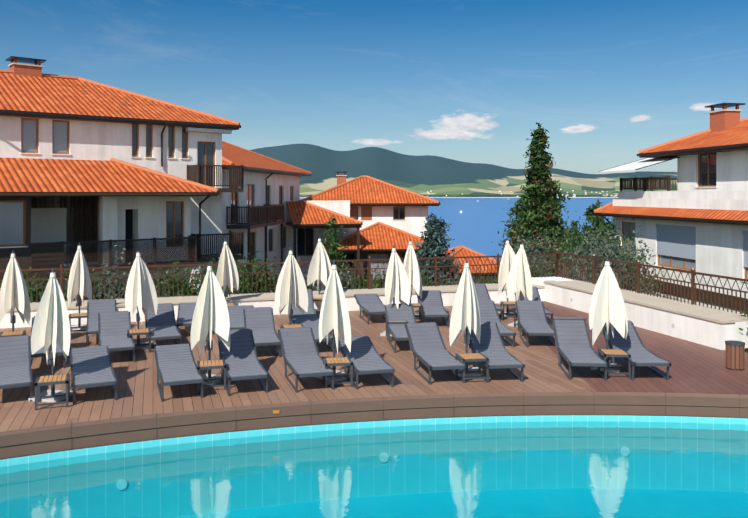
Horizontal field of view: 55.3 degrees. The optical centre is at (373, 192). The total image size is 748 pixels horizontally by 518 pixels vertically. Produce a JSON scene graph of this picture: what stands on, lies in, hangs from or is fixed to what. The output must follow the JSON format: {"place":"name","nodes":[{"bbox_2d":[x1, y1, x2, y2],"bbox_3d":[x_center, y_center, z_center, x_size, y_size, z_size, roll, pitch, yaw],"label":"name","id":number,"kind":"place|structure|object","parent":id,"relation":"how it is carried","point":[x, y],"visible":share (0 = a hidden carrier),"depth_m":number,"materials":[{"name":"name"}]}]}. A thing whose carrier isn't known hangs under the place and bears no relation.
{"place":"outdoors","nodes":[
{"label":"outdoors","id":0,"kind":"place"},
{"bbox_2d":[64,198,612,265],"bbox_3d":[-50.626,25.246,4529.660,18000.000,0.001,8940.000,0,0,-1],"label":"sea water","id":1,"kind":"structure","parent":0,"point":[477,225],"depth_m":730.17,"materials":[{"name":"blue liquid"}]},
{"bbox_2d":[156,211,739,439],"bbox_3d":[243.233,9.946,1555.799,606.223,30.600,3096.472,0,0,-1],"label":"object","id":2,"kind":"object","parent":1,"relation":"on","point":[381,394],"visible":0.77,"depth_m":10.88,"materials":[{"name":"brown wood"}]},
{"bbox_2d":[0,144,734,459],"bbox_3d":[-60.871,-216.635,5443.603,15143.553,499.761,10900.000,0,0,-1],"label":"hills","id":3,"kind":"structure","parent":0,"point":[440,177],"depth_m":5532.83,"materials":[{"name":"green plant"}]},
{"bbox_2d":[0,267,66,301],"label":"shrub","id":4,"kind":"object","parent":3,"relation":"on","point":[39,283],"visible":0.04,"depth_m":21.34,"materials":[{"name":"green plant"}]},
{"bbox_2d":[43,270,107,300],"bbox_3d":[-9.060,4.136,22.214,2.776,4.048,2.608,0,0,-1],"label":"shrub","id":5,"kind":"object","parent":3,"relation":"on","point":[92,283],"visible":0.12,"depth_m":21.91,"materials":[{"name":"green plant"}]},
{"bbox_2d":[83,245,133,299],"bbox_3d":[-8.527,3.938,22.388,2.963,4.556,2.774,0,0,-1],"label":"shrub","id":6,"kind":"object","parent":3,"relation":"on","point":[111,287],"visible":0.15,"depth_m":22.30,"materials":[{"name":"green plant"}]},
{"bbox_2d":[0,56,243,300],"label":"villa","id":7,"kind":"object","parent":3,"relation":"on","point":[97,171],"visible":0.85,"depth_m":28.64,"materials":[{"name":"paint"}]},
{"bbox_2d":[153,260,202,296],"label":"shrub","id":8,"kind":"object","parent":3,"relation":"on","point":[176,286],"visible":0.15,"depth_m":23.05,"materials":[{"name":"green plant"}]},
{"bbox_2d":[65,141,311,285],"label":"house","id":9,"kind":"structure","parent":3,"relation":"on","point":[254,211],"depth_m":43.88,"materials":[{"name":"paint"}]},
{"bbox_2d":[170,254,277,296],"bbox_3d":[-4.735,4.142,23.006,4.218,4.401,3.411,0,0,-1],"label":"shrub","id":10,"kind":"object","parent":3,"relation":"on","point":[240,281],"visible":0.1,"depth_m":22.89,"materials":[{"name":"green plant"}]},
{"bbox_2d":[237,251,281,292],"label":"shrub","id":11,"kind":"object","parent":3,"relation":"on","point":[263,282],"visible":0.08,"depth_m":23.70,"materials":[{"name":"green plant"}]},
{"bbox_2d":[273,274,320,289],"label":"shrub","id":12,"kind":"object","parent":3,"relation":"on","point":[305,283],"visible":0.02,"depth_m":24.39,"materials":[{"name":"green plant"}]},
{"bbox_2d":[286,200,362,287],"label":"house","id":13,"kind":"structure","parent":3,"relation":"on","point":[306,226],"depth_m":49.89,"materials":[{"name":"paint"}]},
{"bbox_2d":[307,262,357,290],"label":"shrub","id":14,"kind":"object","parent":3,"relation":"on","point":[341,278],"visible":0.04,"depth_m":24.88,"materials":[{"name":"green plant"}]},
{"bbox_2d":[320,215,353,284],"bbox_3d":[-1.913,3.433,31.406,2.512,4.928,2.469,0,0,-1],"label":"cypress tree","id":15,"kind":"object","parent":3,"relation":"on","point":[332,246],"visible":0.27,"depth_m":31.30,"materials":[{"name":"green plant"}]},
{"bbox_2d":[302,172,445,287],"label":"house","id":16,"kind":"structure","parent":3,"relation":"on","point":[389,215],"depth_m":52.17,"materials":[{"name":"paint"}]},
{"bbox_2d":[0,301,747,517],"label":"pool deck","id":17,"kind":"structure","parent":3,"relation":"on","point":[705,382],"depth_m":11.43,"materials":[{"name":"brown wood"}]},
{"bbox_2d":[0,330,25,336],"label":"side table","id":18,"kind":"object","parent":17,"relation":"on","point":[11,333],"visible":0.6,"depth_m":14.41,"materials":[{"name":"brown wood"}]},
{"bbox_2d":[0,250,30,330],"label":"parasol","id":19,"kind":"object","parent":17,"relation":"on","point":[14,292],"visible":0.96,"depth_m":14.76,"materials":[{"name":"fabric"}]},
{"bbox_2d":[0,335,32,401],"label":"sun lounger","id":20,"kind":"object","parent":17,"relation":"on","point":[15,362],"visible":0.98,"depth_m":12.10,"materials":[{"name":"grey"}]},
{"bbox_2d":[30,316,65,367],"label":"sun lounger","id":21,"kind":"object","parent":17,"relation":"on","point":[39,353],"visible":0.17,"depth_m":13.20,"materials":[{"name":"grey"}]},
{"bbox_2d":[28,268,76,401],"bbox_3d":[-5.083,2.221,11.390,0.602,2.050,0.637,0,0,11],"label":"parasol","id":22,"kind":"object","parent":17,"relation":"on","point":[51,327],"visible":0.98,"depth_m":11.25,"materials":[{"name":"fabric"}]},
{"bbox_2d":[35,374,69,409],"bbox_3d":[-4.925,3.044,10.939,0.460,0.404,0.460,0,0,-20],"label":"side table","id":23,"kind":"object","parent":17,"relation":"on","point":[51,379],"visible":1,"depth_m":10.84,"materials":[{"name":"brown"}]},
{"bbox_2d":[69,313,86,331],"bbox_3d":[-6.875,3.044,16.656,0.460,0.404,0.460,0,0,-21],"label":"side table","id":24,"kind":"object","parent":17,"relation":"on","point":[71,316],"visible":0.56,"depth_m":16.53,"materials":[{"name":"brown wood"}]},
{"bbox_2d":[67,243,91,329],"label":"parasol","id":25,"kind":"object","parent":17,"relation":"on","point":[79,282],"visible":0.98,"depth_m":16.97,"materials":[{"name":"fabric"}]},
{"bbox_2d":[70,346,117,404],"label":"sun lounger","id":26,"kind":"object","parent":17,"relation":"on","point":[91,367],"visible":1,"depth_m":11.86,"materials":[{"name":"grey"}]},
{"bbox_2d":[86,299,116,345],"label":"sun lounger","id":27,"kind":"object","parent":17,"relation":"on","point":[95,308],"visible":0.52,"depth_m":16.58,"materials":[{"name":"grey"}]},
{"bbox_2d":[98,311,134,361],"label":"sun lounger","id":28,"kind":"object","parent":17,"relation":"on","point":[114,327],"visible":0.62,"depth_m":14.71,"materials":[{"name":"grey"}]},
{"bbox_2d":[127,328,150,353],"bbox_3d":[-4.841,3.044,14.698,0.460,0.404,0.460,0,0,-19],"label":"side table","id":29,"kind":"object","parent":17,"relation":"on","point":[138,331],"visible":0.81,"depth_m":14.54,"materials":[{"name":"brown wood"}]},
{"bbox_2d":[125,249,157,348],"bbox_3d":[-4.949,2.221,15.121,0.682,2.050,0.605,0,0,-8],"label":"parasol","id":30,"kind":"object","parent":17,"relation":"on","point":[140,294],"visible":0.94,"depth_m":15.05,"materials":[{"name":"fabric"}]},
{"bbox_2d":[145,303,181,352],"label":"sun lounger","id":31,"kind":"object","parent":17,"relation":"on","point":[161,324],"visible":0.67,"depth_m":15.69,"materials":[{"name":"grey"}]},
{"bbox_2d":[154,343,203,401],"bbox_3d":[-3.322,3.004,12.052,0.640,0.484,1.987,0,0,-20],"label":"sun lounger","id":32,"kind":"object","parent":17,"relation":"on","point":[176,364],"visible":1,"depth_m":12.05,"materials":[{"name":"grey"}]},
{"bbox_2d":[176,302,195,329],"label":"sun lounger","id":33,"kind":"object","parent":17,"relation":"on","point":[185,314],"visible":0.44,"depth_m":17.16,"materials":[{"name":"grey"}]},
{"bbox_2d":[190,262,229,384],"bbox_3d":[-2.780,2.221,12.279,0.634,2.050,0.675,0,0,23],"label":"parasol","id":34,"kind":"object","parent":17,"relation":"on","point":[210,314],"visible":0.98,"depth_m":12.23,"materials":[{"name":"fabric"}]},
{"bbox_2d":[197,359,225,391],"bbox_3d":[-2.714,3.044,11.912,0.460,0.404,0.460,0,0,-14],"label":"side table","id":35,"kind":"object","parent":17,"relation":"on","point":[222,363],"visible":0.96,"depth_m":11.74,"materials":[{"name":"brown"}]},
{"bbox_2d":[216,239,238,299],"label":"parasol","id":36,"kind":"object","parent":17,"relation":"on","point":[227,273],"visible":0.85,"depth_m":18.46,"materials":[{"name":"fabric"}]},
{"bbox_2d":[227,305,253,329],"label":"sun lounger","id":37,"kind":"object","parent":17,"relation":"on","point":[236,317],"visible":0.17,"depth_m":16.80,"materials":[{"name":"grey"}]},
{"bbox_2d":[217,329,268,395],"bbox_3d":[-2.295,2.890,12.330,0.640,0.712,1.906,0,0,-18],"label":"sun lounger","id":38,"kind":"object","parent":17,"relation":"on","point":[242,361],"visible":0.79,"depth_m":12.53,"materials":[{"name":"grey"}]},
{"bbox_2d":[243,307,280,356],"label":"sun lounger","id":39,"kind":"object","parent":17,"relation":"on","point":[259,322],"visible":0.71,"depth_m":15.27,"materials":[{"name":"grey"}]},
{"bbox_2d":[275,247,307,324],"bbox_3d":[-1.806,2.221,15.620,0.659,2.050,0.627,0,0,-32],"label":"parasol","id":40,"kind":"object","parent":17,"relation":"on","point":[291,288],"visible":0.96,"depth_m":15.59,"materials":[{"name":"fabric"}]},
{"bbox_2d":[281,324,303,327],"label":"side table","id":41,"kind":"object","parent":17,"relation":"on","point":[292,326],"visible":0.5,"depth_m":15.24,"materials":[{"name":"brown wood"}]},
{"bbox_2d":[288,289,315,324],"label":"sun lounger","id":42,"kind":"object","parent":17,"relation":"on","point":[311,310],"visible":0.25,"depth_m":18.09,"materials":[{"name":"grey"}]},
{"bbox_2d":[278,327,334,392],"bbox_3d":[-1.215,2.890,12.517,0.640,0.712,1.906,0,0,-17],"label":"sun lounger","id":43,"kind":"object","parent":17,"relation":"on","point":[300,354],"visible":0.98,"depth_m":12.77,"materials":[{"name":"grey"}]},
{"bbox_2d":[292,314,335,352],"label":"sun lounger","id":44,"kind":"object","parent":17,"relation":"on","point":[309,320],"visible":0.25,"depth_m":15.76,"materials":[{"name":"grey"}]},
{"bbox_2d":[313,298,322,311],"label":"side table","id":45,"kind":"object","parent":17,"relation":"on","point":[317,299],"visible":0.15,"depth_m":19.04,"materials":[{"name":"brown wood"}]},
{"bbox_2d":[307,236,331,293],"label":"parasol","id":46,"kind":"object","parent":17,"relation":"on","point":[320,269],"visible":0.92,"depth_m":19.57,"materials":[{"name":"fabric"}]},
{"bbox_2d":[315,261,353,381],"bbox_3d":[-0.694,2.221,12.529,0.656,2.050,0.586,0,0,-39],"label":"parasol","id":47,"kind":"object","parent":17,"relation":"on","point":[334,317],"visible":0.98,"depth_m":12.44,"materials":[{"name":"fabric"}]},
{"bbox_2d":[323,357,352,387],"bbox_3d":[-0.618,3.044,12.122,0.460,0.404,0.460,0,0,-9],"label":"side table","id":48,"kind":"object","parent":17,"relation":"on","point":[339,361],"visible":1,"depth_m":11.95,"materials":[{"name":"brown"}]},
{"bbox_2d":[338,336,394,388],"bbox_3d":[-0.189,3.004,12.758,0.640,0.484,1.987,0,0,-13],"label":"sun lounger","id":49,"kind":"object","parent":17,"relation":"on","point":[365,356],"visible":0.83,"depth_m":12.66,"materials":[{"name":"grey"}]},
{"bbox_2d":[354,293,385,324],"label":"sun lounger","id":50,"kind":"object","parent":17,"relation":"on","point":[368,304],"visible":0.83,"depth_m":18.71,"materials":[{"name":"grey"}]},
{"bbox_2d":[116,410,629,489],"bbox_3d":[0.290,3.806,10.528,15.466,0.930,1.607,0,0,-10],"label":"pool sign and lights","id":51,"kind":"object","parent":17,"relation":"on","point":[278,411],"visible":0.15,"depth_m":11.29,"materials":[{"name":"teal"}]},
{"bbox_2d":[0,249,747,314],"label":"deck railing","id":52,"kind":"object","parent":17,"relation":"on","point":[594,258],"visible":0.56,"depth_m":19.46,"materials":[{"name":"black metal"}]},
{"bbox_2d":[380,245,409,335],"bbox_3d":[0.522,2.221,16.326,0.637,2.050,0.602,0,0,19],"label":"parasol","id":53,"kind":"object","parent":17,"relation":"on","point":[397,287],"visible":0.81,"depth_m":16.27,"materials":[{"name":"fabric"}]},
{"bbox_2d":[386,320,407,339],"bbox_3d":[0.508,3.044,15.930,0.460,0.404,0.460,0,0,-3],"label":"side table","id":54,"kind":"object","parent":17,"relation":"on","point":[397,322],"visible":0.46,"depth_m":15.70,"materials":[{"name":"grey"}]},
{"bbox_2d":[385,303,415,352],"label":"sun lounger","id":55,"kind":"object","parent":17,"relation":"on","point":[401,312],"visible":0.56,"depth_m":15.87,"materials":[{"name":"grey"}]},
{"bbox_2d":[403,239,421,317],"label":"parasol","id":56,"kind":"object","parent":17,"relation":"on","point":[411,266],"visible":0.83,"depth_m":18.50,"materials":[{"name":"fabric"}]},
{"bbox_2d":[411,303,422,321],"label":"side table","id":57,"kind":"object","parent":17,"relation":"on","point":[417,305],"visible":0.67,"depth_m":17.95,"materials":[{"name":"brown"}]},
{"bbox_2d":[417,290,449,326],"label":"sun lounger","id":58,"kind":"object","parent":17,"relation":"on","point":[431,301],"visible":0.98,"depth_m":18.40,"materials":[{"name":"grey"}]},
{"bbox_2d":[405,322,466,384],"bbox_3d":[1.089,2.890,12.993,0.640,0.712,1.906,0,0,-11],"label":"sun lounger","id":59,"kind":"object","parent":17,"relation":"on","point":[428,347],"visible":0.92,"depth_m":13.26,"materials":[{"name":"grey"}]},
{"bbox_2d":[449,259,482,376],"bbox_3d":[1.644,2.221,12.885,0.605,2.050,0.682,0,0,-3],"label":"parasol","id":60,"kind":"object","parent":17,"relation":"on","point":[465,313],"visible":0.98,"depth_m":12.78,"materials":[{"name":"fabric"}]},
{"bbox_2d":[455,353,488,382],"bbox_3d":[1.704,3.044,12.428,0.460,0.404,0.460,0,0,-10],"label":"side table","id":61,"kind":"object","parent":17,"relation":"on","point":[471,357],"visible":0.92,"depth_m":12.31,"materials":[{"name":"brown"}]},
{"bbox_2d":[474,284,503,320],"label":"sun lounger","id":62,"kind":"object","parent":17,"relation":"on","point":[482,293],"visible":0.4,"depth_m":19.50,"materials":[{"name":"grey"}]},
{"bbox_2d":[465,321,524,382],"bbox_3d":[2.172,2.890,13.091,0.640,0.712,1.906,0,0,-5],"label":"sun lounger","id":63,"kind":"object","parent":17,"relation":"on","point":[490,346],"visible":0.81,"depth_m":13.29,"materials":[{"name":"grey"}]},
{"bbox_2d":[478,300,515,346],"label":"sun lounger","id":64,"kind":"object","parent":17,"relation":"on","point":[488,311],"visible":0.56,"depth_m":16.27,"materials":[{"name":"grey"}]},
{"bbox_2d":[498,238,516,316],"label":"parasol","id":65,"kind":"object","parent":17,"relation":"on","point":[508,257],"visible":0.62,"depth_m":18.80,"materials":[{"name":"fabric"}]},
{"bbox_2d":[500,301,516,319],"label":"side table","id":66,"kind":"object","parent":17,"relation":"on","point":[507,303],"visible":0.67,"depth_m":18.35,"materials":[{"name":"brown wood"}]},
{"bbox_2d":[514,310,518,330],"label":"side table","id":67,"kind":"object","parent":17,"relation":"on","point":[515,323],"visible":0.21,"depth_m":17.24,"materials":[{"name":"grey metal"}]},
{"bbox_2d":[507,242,532,326],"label":"parasol","id":68,"kind":"object","parent":17,"relation":"on","point":[519,280],"visible":0.85,"depth_m":17.39,"materials":[{"name":"fabric"}]},
{"bbox_2d":[514,287,552,324],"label":"sun lounger","id":69,"kind":"object","parent":17,"relation":"on","point":[535,296],"visible":0.29,"depth_m":18.86,"materials":[{"name":"grey"}]},
{"bbox_2d":[515,300,556,347],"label":"sun lounger","id":70,"kind":"object","parent":17,"relation":"on","point":[532,318],"visible":0.92,"depth_m":16.19,"materials":[{"name":"grey"}]},
{"bbox_2d":[552,317,607,380],"bbox_3d":[3.773,2.856,13.200,0.640,0.780,1.863,0,0,5],"label":"sun lounger","id":71,"kind":"object","parent":17,"relation":"on","point":[573,343],"visible":1,"depth_m":13.53,"materials":[{"name":"grey"}]},
{"bbox_2d":[589,258,627,371],"bbox_3d":[4.326,2.221,13.168,0.660,2.050,0.627,0,0,29],"label":"parasol","id":72,"kind":"object","parent":17,"relation":"on","point":[607,306],"visible":0.94,"depth_m":13.07,"materials":[{"name":"fabric"}]},
{"bbox_2d":[598,349,630,377],"bbox_3d":[4.292,3.044,12.756,0.460,0.404,0.460,0,0,4],"label":"side table","id":73,"kind":"object","parent":17,"relation":"on","point":[605,353],"visible":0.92,"depth_m":12.62,"materials":[{"name":"brown"}]},
{"bbox_2d":[604,320,670,379],"bbox_3d":[4.801,2.890,13.236,0.640,0.712,1.906,0,0,0],"label":"sun lounger","id":74,"kind":"object","parent":17,"relation":"on","point":[632,345],"visible":0.67,"depth_m":13.28,"materials":[{"name":"grey"}]},
{"bbox_2d":[725,340,744,370],"bbox_3d":[6.658,3.001,13.159,0.331,0.490,0.340,0,0,-1],"label":"litter bin","id":75,"kind":"object","parent":17,"relation":"on","point":[735,355],"visible":1,"depth_m":13.03,"materials":[{"name":"brown wood"}]},
{"bbox_2d":[342,262,412,288],"bbox_3d":[0.141,4.385,25.098,3.463,4.006,2.984,0,0,-1],"label":"shrub","id":76,"kind":"object","parent":3,"relation":"on","point":[377,284],"visible":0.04,"depth_m":25.00,"materials":[{"name":"green plant"}]},
{"bbox_2d":[421,269,441,285],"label":"shrub","id":77,"kind":"object","parent":3,"relation":"on","point":[426,279],"visible":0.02,"depth_m":27.20,"materials":[{"name":"green plant"}]},
{"bbox_2d":[405,213,473,285],"bbox_3d":[2.545,3.490,30.484,3.746,5.355,3.996,0,0,-38],"label":"blue spruce tree","id":78,"kind":"object","parent":3,"relation":"on","point":[434,239],"visible":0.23,"depth_m":30.15,"materials":[{"name":"green plant"}]},
{"bbox_2d":[433,267,488,285],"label":"shrub","id":79,"kind":"object","parent":3,"relation":"on","point":[457,281],"visible":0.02,"depth_m":27.46,"materials":[{"name":"green plant"}]},
{"bbox_2d":[424,245,500,283],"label":"house","id":80,"kind":"structure","parent":3,"relation":"on","point":[461,251],"depth_m":44.00,"materials":[{"name":"tile"}]},
{"bbox_2d":[475,271,496,283],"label":"shrub","id":81,"kind":"object","parent":3,"relation":"on","point":[488,279],"visible":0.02,"depth_m":26.00,"materials":[{"name":"green plant"}]},
{"bbox_2d":[427,189,619,196],"bbox_3d":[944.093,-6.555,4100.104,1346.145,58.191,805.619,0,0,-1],"label":"shore town","id":82,"kind":"object","parent":3,"relation":"on","point":[562,194],"visible":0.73,"depth_m":4066.30,"materials":[{"name":"paint"}]},
{"bbox_2d":[491,123,576,258],"bbox_3d":[8.611,1.358,37.900,4.485,10.176,4.517,0,0,-1],"label":"tall pine tree","id":83,"kind":"object","parent":3,"relation":"on","point":[540,208],"visible":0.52,"depth_m":37.48,"materials":[{"name":"green plant"}]},
{"bbox_2d":[513,249,561,276],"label":"shrub","id":84,"kind":"object","parent":3,"relation":"on","point":[537,273],"visible":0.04,"depth_m":26.83,"materials":[{"name":"green plant"}]},
{"bbox_2d":[511,229,564,270],"bbox_3d":[7.628,4.037,33.428,3.768,4.681,3.552,0,0,44],"label":"shrub","id":85,"kind":"object","parent":3,"relation":"on","point":[535,251],"visible":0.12,"depth_m":33.21,"materials":[{"name":"green plant"}]},
{"bbox_2d":[527,242,570,276],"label":"shrub","id":86,"kind":"object","parent":3,"relation":"on","point":[544,270],"visible":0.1,"depth_m":29.83,"materials":[{"name":"green plant"}]},
{"bbox_2d":[566,220,583,241],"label":"tree","id":87,"kind":"object","parent":3,"relation":"on","point":[573,222],"visible":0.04,"depth_m":66.73,"materials":[{"name":"green plant"}]},
{"bbox_2d":[541,211,636,275],"bbox_3d":[9.346,3.640,31.234,4.481,5.669,4.480,0,0,-1],"label":"shrub","id":88,"kind":"object","parent":3,"relation":"on","point":[563,248],"visible":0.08,"depth_m":31.46,"materials":[{"name":"green plant"}]},
{"bbox_2d":[579,199,612,242],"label":"dark tree","id":89,"kind":"object","parent":3,"relation":"on","point":[600,220],"visible":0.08,"depth_m":51.76,"materials":[{"name":"green plant"}]},
{"bbox_2d":[545,211,669,296],"bbox_3d":[8.525,3.902,26.818,4.522,6.481,4.377,0,0,33],"label":"olive shrub","id":90,"kind":"object","parent":3,"relation":"on","point":[605,253],"visible":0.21,"depth_m":26.50,"materials":[{"name":"green plant"}]},
{"bbox_2d":[607,227,623,250],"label":"shrub","id":91,"kind":"object","parent":3,"relation":"on","point":[610,228],"visible":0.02,"depth_m":32.99,"materials":[{"name":"green plant"}]},
{"bbox_2d":[587,219,676,299],"bbox_3d":[10.096,3.838,29.448,4.431,5.452,4.088,0,0,-1],"label":"shrub","id":92,"kind":"object","parent":3,"relation":"on","point":[642,257],"visible":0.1,"depth_m":29.24,"materials":[{"name":"green plant"}]},
{"bbox_2d":[592,103,747,312],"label":"villa","id":93,"kind":"object","parent":3,"relation":"on","point":[697,220],"visible":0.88,"depth_m":29.47,"materials":[{"name":"paint"}]},
{"bbox_2d":[738,309,747,330],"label":"shrub","id":94,"kind":"object","parent":3,"relation":"on","point":[741,312],"visible":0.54,"depth_m":15.01,"materials":[{"name":"green plant"}]},
{"bbox_2d":[0,421,747,517],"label":"pool water","id":95,"kind":"structure","parent":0,"point":[742,427],"depth_m":9.55,"materials":[{"name":"teal liquid"}]},
{"bbox_2d":[0,276,747,349],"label":"low wall","id":96,"kind":"structure","parent":0,"point":[713,327],"depth_m":17.64,"materials":[{"name":"white paint"}]},
{"bbox_2d":[0,0,747,173],"label":"sky","id":97,"kind":"structure","parent":0,"point":[609,81],"materials":[{"name":"blue"}]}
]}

